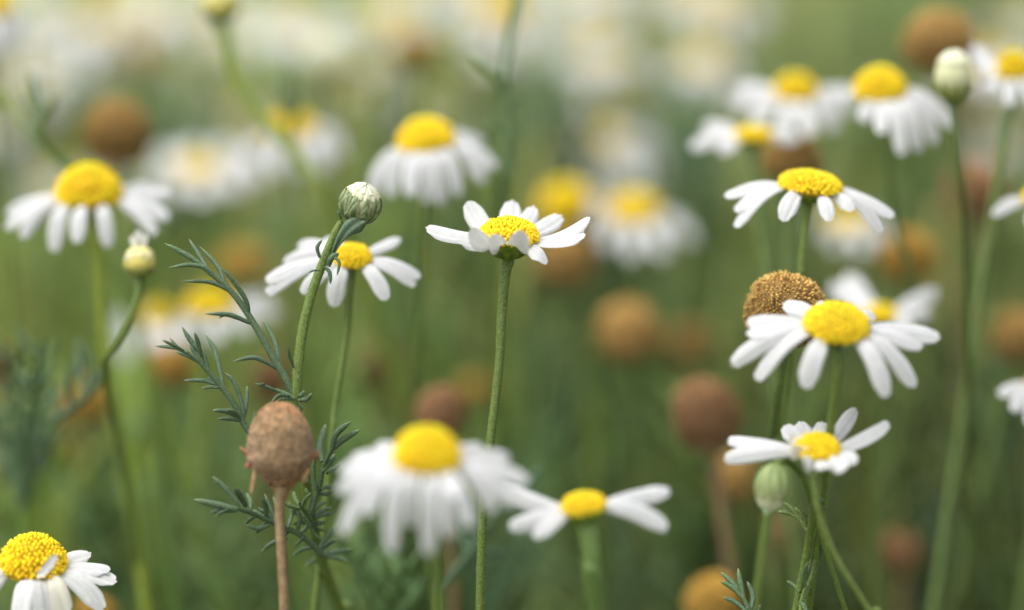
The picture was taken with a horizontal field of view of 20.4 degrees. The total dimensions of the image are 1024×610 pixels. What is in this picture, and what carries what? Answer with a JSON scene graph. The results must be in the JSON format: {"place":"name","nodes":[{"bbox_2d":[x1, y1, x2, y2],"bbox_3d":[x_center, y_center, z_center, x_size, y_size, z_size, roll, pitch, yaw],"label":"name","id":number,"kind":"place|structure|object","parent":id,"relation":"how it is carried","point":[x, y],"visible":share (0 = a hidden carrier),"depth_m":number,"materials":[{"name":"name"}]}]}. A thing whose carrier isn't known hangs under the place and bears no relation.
{"place":"outdoors","nodes":[
{"label":"outdoors","id":0,"kind":"place"},
{"bbox_2d":[56,0,1010,91],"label":"ground","id":1,"kind":"structure","parent":0,"point":[488,31],"depth_m":4.08,"materials":[{"name":"soil"}]},
{"bbox_2d":[0,0,26,423],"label":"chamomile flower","id":2,"kind":"object","parent":1,"relation":"on","point":[13,19],"visible":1,"depth_m":0.61,"materials":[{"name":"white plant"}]},
{"bbox_2d":[0,22,44,354],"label":"chamomile flower","id":3,"kind":"object","parent":1,"relation":"on","point":[26,37],"visible":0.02,"depth_m":0.79,"materials":[{"name":"white plant"}]},
{"bbox_2d":[0,326,64,533],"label":"leafy shoot","id":4,"kind":"object","parent":1,"relation":"on","point":[22,438],"visible":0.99,"depth_m":0.55,"materials":[{"name":"green plant"}]},
{"bbox_2d":[4,68,63,430],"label":"chamomile flower","id":5,"kind":"object","parent":1,"relation":"on","point":[49,78],"visible":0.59,"depth_m":0.84,"materials":[{"name":"white plant"}]},
{"bbox_2d":[19,0,58,339],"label":"chamomile flower","id":6,"kind":"object","parent":1,"relation":"on","point":[36,12],"visible":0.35,"depth_m":0.79,"materials":[{"name":"white plant"}]},
{"bbox_2d":[10,69,74,328],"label":"chamomile flower","id":7,"kind":"object","parent":1,"relation":"on","point":[60,96],"visible":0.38,"depth_m":0.87,"materials":[{"name":"white plant"}]},
{"bbox_2d":[21,169,65,351],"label":"chamomile flower","id":8,"kind":"object","parent":1,"relation":"on","point":[42,182],"visible":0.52,"depth_m":0.78,"materials":[{"name":"white plant"}]},
{"bbox_2d":[0,532,116,609],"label":"chamomile flower","id":9,"kind":"object","parent":1,"relation":"on","point":[43,569],"visible":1,"depth_m":0.48,"materials":[{"name":"white plant"}]},
{"bbox_2d":[45,104,72,238],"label":"seed head","id":10,"kind":"object","parent":1,"relation":"on","point":[58,127],"visible":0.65,"depth_m":0.84},
{"bbox_2d":[28,37,103,161],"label":"chamomile flower","id":11,"kind":"object","parent":1,"relation":"on","point":[55,49],"visible":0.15,"depth_m":0.83,"materials":[{"name":"white plant"}]},
{"bbox_2d":[56,0,88,125],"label":"seed head","id":12,"kind":"object","parent":1,"relation":"on","point":[73,8],"visible":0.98,"depth_m":0.96},
{"bbox_2d":[52,336,110,420],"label":"leafy shoot","id":13,"kind":"object","parent":1,"relation":"on","point":[90,390],"visible":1,"depth_m":0.53,"materials":[{"name":"green plant"}]},
{"bbox_2d":[59,47,116,92],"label":"chamomile flower","id":14,"kind":"object","parent":1,"relation":"on","point":[106,68],"visible":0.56,"depth_m":0.82,"materials":[{"name":"white plant"}]},
{"bbox_2d":[5,162,171,609],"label":"chamomile flower","id":15,"kind":"object","parent":1,"relation":"on","point":[89,195],"visible":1,"depth_m":0.53,"materials":[{"name":"white plant"}]},
{"bbox_2d":[61,431,116,600],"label":"seed head","id":16,"kind":"object","parent":1,"relation":"on","point":[81,454],"visible":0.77,"depth_m":0.62},
{"bbox_2d":[50,13,136,166],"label":"chamomile flower","id":17,"kind":"object","parent":1,"relation":"on","point":[88,30],"visible":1,"depth_m":0.77,"materials":[{"name":"white plant"}]},
{"bbox_2d":[55,378,135,609],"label":"seed head","id":18,"kind":"object","parent":1,"relation":"on","point":[91,411],"visible":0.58,"depth_m":0.61},
{"bbox_2d":[0,72,228,609],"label":"leafy shoot","id":19,"kind":"object","parent":1,"relation":"on","point":[40,110],"visible":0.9,"depth_m":0.57,"materials":[{"name":"green plant"}]},
{"bbox_2d":[77,0,162,98],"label":"chamomile flower","id":20,"kind":"object","parent":1,"relation":"on","point":[111,14],"visible":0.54,"depth_m":0.90,"materials":[{"name":"white plant"}]},
{"bbox_2d":[81,97,171,609],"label":"seed head","id":21,"kind":"object","parent":1,"relation":"on","point":[118,136],"visible":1,"depth_m":0.59},
{"bbox_2d":[101,230,156,609],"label":"flower bud","id":22,"kind":"object","parent":1,"relation":"on","point":[140,262],"visible":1,"depth_m":0.51,"materials":[{"name":"green plant"}]},
{"bbox_2d":[111,15,161,177],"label":"chamomile flower","id":23,"kind":"object","parent":1,"relation":"on","point":[145,25],"visible":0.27,"depth_m":0.89,"materials":[{"name":"white plant"}]},
{"bbox_2d":[118,35,158,411],"bbox_3d":[-0.106,0.095,0.838,0.012,0.350,0.011,0,12,0],"label":"seed head","id":24,"kind":"object","parent":1,"relation":"on","point":[144,49],"visible":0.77,"depth_m":0.80},
{"bbox_2d":[128,164,188,303],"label":"chamomile flower","id":25,"kind":"object","parent":1,"relation":"on","point":[161,254],"visible":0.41,"depth_m":0.78,"materials":[{"name":"white plant"}]},
{"bbox_2d":[116,301,204,609],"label":"chamomile flower","id":26,"kind":"object","parent":1,"relation":"on","point":[159,318],"visible":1,"depth_m":0.62,"materials":[{"name":"white plant"}]},
{"bbox_2d":[148,344,196,605],"bbox_3d":[-0.077,0.165,0.636,0.025,0.322,0.010,10,16,40],"label":"seed head","id":27,"kind":"object","parent":1,"relation":"on","point":[172,368],"visible":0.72,"depth_m":0.60},
{"bbox_2d":[153,0,201,278],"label":"chamomile flower","id":28,"kind":"object","parent":1,"relation":"on","point":[169,7],"visible":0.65,"depth_m":0.99,"materials":[{"name":"white plant"}]},
{"bbox_2d":[155,42,206,406],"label":"chamomile flower","id":29,"kind":"object","parent":1,"relation":"on","point":[171,55],"visible":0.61,"depth_m":0.90,"materials":[{"name":"white plant"}]},
{"bbox_2d":[143,80,220,525],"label":"leafy shoot","id":30,"kind":"object","parent":1,"relation":"on","point":[161,139],"visible":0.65,"depth_m":0.70,"materials":[{"name":"green plant"}]},
{"bbox_2d":[153,140,269,552],"bbox_3d":[-0.071,0.131,0.726,0.028,0.351,0.073,0,12,0],"label":"chamomile flower","id":31,"kind":"object","parent":1,"relation":"on","point":[227,167],"visible":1,"depth_m":0.67,"materials":[{"name":"white plant"}]},
{"bbox_2d":[186,18,264,246],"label":"chamomile flower","id":32,"kind":"object","parent":1,"relation":"on","point":[243,33],"visible":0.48,"depth_m":0.85,"materials":[{"name":"white plant"}]},
{"bbox_2d":[178,286,277,603],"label":"chamomile flower","id":33,"kind":"object","parent":1,"relation":"on","point":[200,304],"visible":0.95,"depth_m":0.60,"materials":[{"name":"white plant"}]},
{"bbox_2d":[215,245,271,465],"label":"seed head","id":34,"kind":"object","parent":1,"relation":"on","point":[242,265],"visible":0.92,"depth_m":0.66},
{"bbox_2d":[249,357,287,599],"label":"seed head","id":35,"kind":"object","parent":1,"relation":"on","point":[266,374],"visible":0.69,"depth_m":0.62},
{"bbox_2d":[156,182,382,609],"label":"bud plant","id":36,"kind":"object","parent":1,"relation":"on","point":[360,205],"visible":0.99,"depth_m":0.49,"materials":[{"name":"green plant"}]},
{"bbox_2d":[240,401,318,609],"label":"seed head","id":37,"kind":"object","parent":1,"relation":"on","point":[280,453],"visible":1,"depth_m":0.48},
{"bbox_2d":[277,69,312,577],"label":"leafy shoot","id":38,"kind":"object","parent":1,"relation":"on","point":[290,86],"visible":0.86,"depth_m":0.60,"materials":[{"name":"green plant"}]},
{"bbox_2d":[251,112,345,557],"bbox_3d":[-0.047,0.134,0.675,0.021,0.366,0.050,0,12,0],"label":"chamomile flower","id":39,"kind":"object","parent":1,"relation":"on","point":[320,141],"visible":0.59,"depth_m":0.62,"materials":[{"name":"white plant"}]},
{"bbox_2d":[257,13,348,431],"bbox_3d":[-0.057,0.089,0.814,0.025,0.346,0.025,4,13,17],"label":"chamomile flower","id":40,"kind":"object","parent":1,"relation":"on","point":[298,29],"visible":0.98,"depth_m":0.78,"materials":[{"name":"white plant"}]},
{"bbox_2d":[308,36,353,427],"bbox_3d":[-0.043,0.119,0.719,0.011,0.376,0.014,0,12,0],"label":"flower bud","id":41,"kind":"object","parent":1,"relation":"on","point":[330,59],"visible":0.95,"depth_m":0.68,"materials":[{"name":"plant"}]},
{"bbox_2d":[199,0,470,605],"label":"flower bud","id":42,"kind":"object","parent":1,"relation":"on","point":[220,14],"visible":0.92,"depth_m":0.56,"materials":[{"name":"green plant"}]},
{"bbox_2d":[265,236,420,609],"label":"chamomile flower","id":43,"kind":"object","parent":1,"relation":"on","point":[303,260],"visible":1,"depth_m":0.51,"materials":[{"name":"white plant"}]},
{"bbox_2d":[346,338,402,440],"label":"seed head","id":44,"kind":"object","parent":1,"relation":"on","point":[372,370],"visible":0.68,"depth_m":0.66},
{"bbox_2d":[328,524,430,609],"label":"leafy shoot","id":45,"kind":"object","parent":1,"relation":"on","point":[380,581],"visible":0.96,"depth_m":0.53,"materials":[{"name":"green plant"}]},
{"bbox_2d":[355,40,411,137],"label":"chamomile flower","id":46,"kind":"object","parent":1,"relation":"on","point":[383,54],"visible":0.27,"depth_m":0.92,"materials":[{"name":"white plant"}]},
{"bbox_2d":[346,0,433,300],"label":"chamomile flower","id":47,"kind":"object","parent":1,"relation":"on","point":[388,13],"visible":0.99,"depth_m":0.82,"materials":[{"name":"white plant"}]},
{"bbox_2d":[388,32,444,425],"bbox_3d":[-0.023,0.119,0.718,0.014,0.377,0.012,0,12,0],"label":"seed head","id":48,"kind":"object","parent":1,"relation":"on","point":[416,52],"visible":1,"depth_m":0.68},
{"bbox_2d":[337,424,528,609],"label":"chamomile flower","id":49,"kind":"object","parent":1,"relation":"on","point":[426,457],"visible":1,"depth_m":0.44,"materials":[{"name":"white plant"}]},
{"bbox_2d":[369,115,496,583],"bbox_3d":[-0.030,0.139,0.627,0.024,0.376,0.106,-4,13,-18],"label":"chamomile flower","id":50,"kind":"object","parent":1,"relation":"on","point":[427,144],"visible":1,"depth_m":0.55,"materials":[{"name":"white plant"}]},
{"bbox_2d":[398,93,472,340],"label":"chamomile flower","id":51,"kind":"object","parent":1,"relation":"on","point":[460,115],"visible":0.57,"depth_m":0.79,"materials":[{"name":"white plant"}]},
{"bbox_2d":[409,0,463,73],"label":"chamomile flower","id":52,"kind":"object","parent":1,"relation":"on","point":[452,7],"visible":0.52,"depth_m":0.89,"materials":[{"name":"white plant"}]},
{"bbox_2d":[412,384,466,609],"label":"seed head","id":53,"kind":"object","parent":1,"relation":"on","point":[443,406],"visible":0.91,"depth_m":0.56},
{"bbox_2d":[459,377,501,581],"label":"seed head","id":54,"kind":"object","parent":1,"relation":"on","point":[476,391],"visible":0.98,"depth_m":0.64},
{"bbox_2d":[435,448,545,609],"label":"leafy shoot","id":55,"kind":"object","parent":1,"relation":"on","point":[500,564],"visible":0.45,"depth_m":0.60,"materials":[{"name":"green plant"}]},
{"bbox_2d":[443,464,543,590],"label":"leafy shoot","id":56,"kind":"object","parent":1,"relation":"on","point":[470,553],"visible":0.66,"depth_m":0.53,"materials":[{"name":"green plant"}]},
{"bbox_2d":[472,0,524,555],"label":"leafy shoot","id":57,"kind":"object","parent":1,"relation":"on","point":[499,80],"visible":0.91,"depth_m":0.55,"materials":[{"name":"green plant"}]},
{"bbox_2d":[459,0,554,314],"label":"chamomile flower","id":58,"kind":"object","parent":1,"relation":"on","point":[494,14],"visible":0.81,"depth_m":0.72,"materials":[{"name":"white plant"}]},
{"bbox_2d":[425,200,589,609],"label":"chamomile flower","id":59,"kind":"object","parent":1,"relation":"on","point":[509,234],"visible":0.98,"depth_m":0.49,"materials":[{"name":"white plant"}]},
{"bbox_2d":[469,37,552,327],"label":"chamomile flower","id":60,"kind":"object","parent":1,"relation":"on","point":[483,53],"visible":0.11,"depth_m":0.80,"materials":[{"name":"white plant"}]},
{"bbox_2d":[0,0,1023,609],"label":"field foliage","id":61,"kind":"object","parent":1,"relation":"on","point":[838,42],"visible":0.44,"depth_m":0.71,"materials":[{"name":"green plant"}]},
{"bbox_2d":[508,49,585,495],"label":"leafy shoot","id":62,"kind":"object","parent":1,"relation":"on","point":[558,129],"visible":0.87,"depth_m":0.72,"materials":[{"name":"green plant"}]},
{"bbox_2d":[505,230,594,602],"bbox_3d":[-0.005,0.149,0.664,0.046,0.340,0.016,0,12,0],"label":"seed head","id":63,"kind":"object","parent":1,"relation":"on","point":[563,269],"visible":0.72,"depth_m":0.63},
{"bbox_2d":[538,178,611,446],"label":"chamomile flower","id":64,"kind":"object","parent":1,"relation":"on","point":[570,201],"visible":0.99,"depth_m":0.64,"materials":[{"name":"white plant"}]},
{"bbox_2d":[504,482,669,609],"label":"chamomile flower","id":65,"kind":"object","parent":1,"relation":"on","point":[582,511],"visible":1,"depth_m":0.46,"materials":[{"name":"white plant"}]},
{"bbox_2d":[545,0,629,426],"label":"chamomile flower","id":66,"kind":"object","parent":1,"relation":"on","point":[585,12],"visible":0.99,"depth_m":0.83,"materials":[{"name":"white plant"}]},
{"bbox_2d":[553,40,642,547],"bbox_3d":[0.025,0.095,0.835,0.026,0.346,0.026,4,13,18],"label":"chamomile flower","id":67,"kind":"object","parent":1,"relation":"on","point":[592,57],"visible":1,"depth_m":0.80,"materials":[{"name":"white plant"}]},
{"bbox_2d":[581,86,637,297],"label":"chamomile flower","id":68,"kind":"object","parent":1,"relation":"on","point":[614,94],"visible":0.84,"depth_m":0.85,"materials":[{"name":"white plant"}]},
{"bbox_2d":[562,109,658,436],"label":"chamomile flower","id":69,"kind":"object","parent":1,"relation":"on","point":[634,140],"visible":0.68,"depth_m":0.73,"materials":[{"name":"white plant"}]},
{"bbox_2d":[582,153,662,464],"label":"chamomile flower","id":70,"kind":"object","parent":1,"relation":"on","point":[633,173],"visible":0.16,"depth_m":0.77,"materials":[{"name":"white plant"}]},
{"bbox_2d":[597,299,683,603],"bbox_3d":[0.048,0.159,0.648,0.060,0.328,0.015,0,12,-2],"label":"seed head","id":71,"kind":"object","parent":1,"relation":"on","point":[630,331],"visible":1,"depth_m":0.61},
{"bbox_2d":[587,190,695,594],"bbox_3d":[0.024,0.143,0.677,0.023,0.347,0.042,-6,13,-26],"label":"chamomile flower","id":72,"kind":"object","parent":1,"relation":"on","point":[633,212],"visible":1,"depth_m":0.63,"materials":[{"name":"white plant"}]},
{"bbox_2d":[647,66,724,541],"bbox_3d":[0.046,0.118,0.749,0.022,0.366,0.056,5,13,22],"label":"leafy shoot","id":73,"kind":"object","parent":1,"relation":"on","point":[693,168],"visible":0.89,"depth_m":0.70,"materials":[{"name":"green plant"}]},
{"bbox_2d":[667,322,717,491],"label":"seed head","id":74,"kind":"object","parent":1,"relation":"on","point":[691,344],"visible":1,"depth_m":0.68},
{"bbox_2d":[661,47,747,306],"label":"chamomile flower","id":75,"kind":"object","parent":1,"relation":"on","point":[719,76],"visible":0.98,"depth_m":0.76,"materials":[{"name":"white plant"}]},
{"bbox_2d":[671,376,740,581],"bbox_3d":[0.059,0.172,0.594,0.056,0.324,0.012,0,12,0],"label":"seed head","id":76,"kind":"object","parent":1,"relation":"on","point":[706,417],"visible":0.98,"depth_m":0.56},
{"bbox_2d":[682,572,742,609],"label":"seed head","id":77,"kind":"object","parent":1,"relation":"on","point":[709,591],"visible":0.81,"depth_m":0.56},
{"bbox_2d":[673,0,772,183],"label":"chamomile flower","id":78,"kind":"object","parent":1,"relation":"on","point":[741,10],"visible":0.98,"depth_m":0.81,"materials":[{"name":"white plant"}]},
{"bbox_2d":[711,457,757,583],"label":"seed head","id":79,"kind":"object","parent":1,"relation":"on","point":[738,484],"visible":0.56,"depth_m":0.60},
{"bbox_2d":[720,568,760,609],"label":"leafy shoot","id":80,"kind":"object","parent":1,"relation":"on","point":[735,587],"visible":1,"depth_m":0.49,"materials":[{"name":"green plant"}]},
{"bbox_2d":[691,121,799,595],"bbox_3d":[0.062,0.150,0.579,0.018,0.373,0.068,-11,16,-42],"label":"chamomile flower","id":81,"kind":"object","parent":1,"relation":"on","point":[726,138],"visible":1,"depth_m":0.56,"materials":[{"name":"white plant"}]},
{"bbox_2d":[761,514,798,609],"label":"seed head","id":82,"kind":"object","parent":1,"relation":"on","point":[784,550],"visible":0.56,"depth_m":0.59},
{"bbox_2d":[742,270,825,609],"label":"seed head","id":83,"kind":"object","parent":1,"relation":"on","point":[771,293],"visible":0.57,"depth_m":0.50},
{"bbox_2d":[759,132,824,607],"bbox_3d":[0.057,0.145,0.613,0.013,0.369,0.016,0,12,0],"label":"seed head","id":84,"kind":"object","parent":1,"relation":"on","point":[777,160],"visible":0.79,"depth_m":0.57},
{"bbox_2d":[731,71,854,609],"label":"chamomile flower","id":85,"kind":"object","parent":1,"relation":"on","point":[795,93],"visible":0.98,"depth_m":0.57,"materials":[{"name":"white plant"}]},
{"bbox_2d":[754,458,847,609],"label":"flower bud","id":86,"kind":"object","parent":1,"relation":"on","point":[772,486],"visible":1,"depth_m":0.47,"materials":[{"name":"green plant"}]},
{"bbox_2d":[778,498,826,609],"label":"leafy shoot","id":87,"kind":"object","parent":1,"relation":"on","point":[812,571],"visible":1,"depth_m":0.49,"materials":[{"name":"green plant"}]},
{"bbox_2d":[723,407,890,609],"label":"chamomile flower","id":88,"kind":"object","parent":1,"relation":"on","point":[817,448],"visible":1,"depth_m":0.47,"materials":[{"name":"white plant"}]},
{"bbox_2d":[723,168,893,609],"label":"chamomile flower","id":89,"kind":"object","parent":1,"relation":"on","point":[807,188],"visible":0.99,"depth_m":0.51,"materials":[{"name":"white plant"}]},
{"bbox_2d":[730,300,940,609],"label":"chamomile flower","id":90,"kind":"object","parent":1,"relation":"on","point":[835,326],"visible":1,"depth_m":0.47,"materials":[{"name":"white plant"}]},
{"bbox_2d":[811,479,879,609],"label":"bare shoot","id":91,"kind":"object","parent":1,"relation":"on","point":[853,585],"visible":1,"depth_m":0.47,"materials":[{"name":"green plant"}]},
{"bbox_2d":[814,209,888,559],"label":"chamomile flower","id":92,"kind":"object","parent":1,"relation":"on","point":[847,224],"visible":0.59,"depth_m":0.66,"materials":[{"name":"white plant"}]},
{"bbox_2d":[830,272,937,608],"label":"chamomile flower","id":93,"kind":"object","parent":1,"relation":"on","point":[853,289],"visible":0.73,"depth_m":0.56,"materials":[{"name":"white plant"}]},
{"bbox_2d":[853,319,933,609],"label":"bare shoot","id":94,"kind":"object","parent":1,"relation":"on","point":[915,369],"visible":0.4,"depth_m":0.65,"materials":[{"name":"green plant"}]},
{"bbox_2d":[880,529,921,609],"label":"seed head","id":95,"kind":"object","parent":1,"relation":"on","point":[903,557],"visible":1,"depth_m":0.60},
{"bbox_2d":[878,229,937,609],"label":"seed head","id":96,"kind":"object","parent":1,"relation":"on","point":[921,249],"visible":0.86,"depth_m":0.60},
{"bbox_2d":[837,64,1000,609],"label":"chamomile flower","id":97,"kind":"object","parent":1,"relation":"on","point":[883,92],"visible":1,"depth_m":0.54,"materials":[{"name":"white plant"}]},
{"bbox_2d":[933,49,975,609],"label":"flower bud","id":98,"kind":"object","parent":1,"relation":"on","point":[952,84],"visible":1,"depth_m":0.53,"materials":[{"name":"green plant"}]},
{"bbox_2d":[899,8,1015,609],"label":"seed head","id":99,"kind":"object","parent":1,"relation":"on","point":[932,36],"visible":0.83,"depth_m":0.58},
{"bbox_2d":[943,87,980,306],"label":"seed head","id":100,"kind":"object","parent":1,"relation":"on","point":[969,108],"visible":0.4,"depth_m":0.85},
{"bbox_2d":[912,494,1020,609],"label":"leafy shoot","id":101,"kind":"object","parent":1,"relation":"on","point":[948,566],"visible":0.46,"depth_m":0.63,"materials":[{"name":"green plant"}]},
{"bbox_2d":[943,157,1003,557],"bbox_3d":[0.097,0.138,0.676,0.012,0.356,0.047,-3,12,-13],"label":"seed head","id":102,"kind":"object","parent":1,"relation":"on","point":[978,177],"visible":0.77,"depth_m":0.62},
{"bbox_2d":[958,0,990,157],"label":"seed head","id":103,"kind":"object","parent":1,"relation":"on","point":[983,7],"visible":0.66,"depth_m":1.00},
{"bbox_2d":[928,45,1023,609],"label":"chamomile flower","id":104,"kind":"object","parent":1,"relation":"on","point":[1007,67],"visible":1,"depth_m":0.55,"materials":[{"name":"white plant"}]},
{"bbox_2d":[943,309,1023,609],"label":"seed head","id":105,"kind":"object","parent":1,"relation":"on","point":[1008,340],"visible":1,"depth_m":0.59},
{"bbox_2d":[970,49,1005,334],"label":"chamomile flower","id":106,"kind":"object","parent":1,"relation":"on","point":[979,68],"visible":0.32,"depth_m":0.78,"materials":[{"name":"white plant"}]},
{"bbox_2d":[959,354,1023,602],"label":"leafy shoot","id":107,"kind":"object","parent":1,"relation":"on","point":[1012,429],"visible":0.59,"depth_m":0.61,"materials":[{"name":"green plant"}]},
{"bbox_2d":[962,121,1023,312],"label":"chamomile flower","id":108,"kind":"object","parent":1,"relation":"on","point":[991,144],"visible":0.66,"depth_m":0.78,"materials":[{"name":"white plant"}]},
{"bbox_2d":[985,26,1023,283],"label":"chamomile flower","id":109,"kind":"object","parent":1,"relation":"on","point":[1016,38],"visible":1,"depth_m":0.94,"materials":[{"name":"white plant"}]},
{"bbox_2d":[998,381,1023,609],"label":"chamomile flower","id":110,"kind":"object","parent":1,"relation":"on","point":[1015,389],"visible":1,"depth_m":0.53,"materials":[{"name":"white plant"}]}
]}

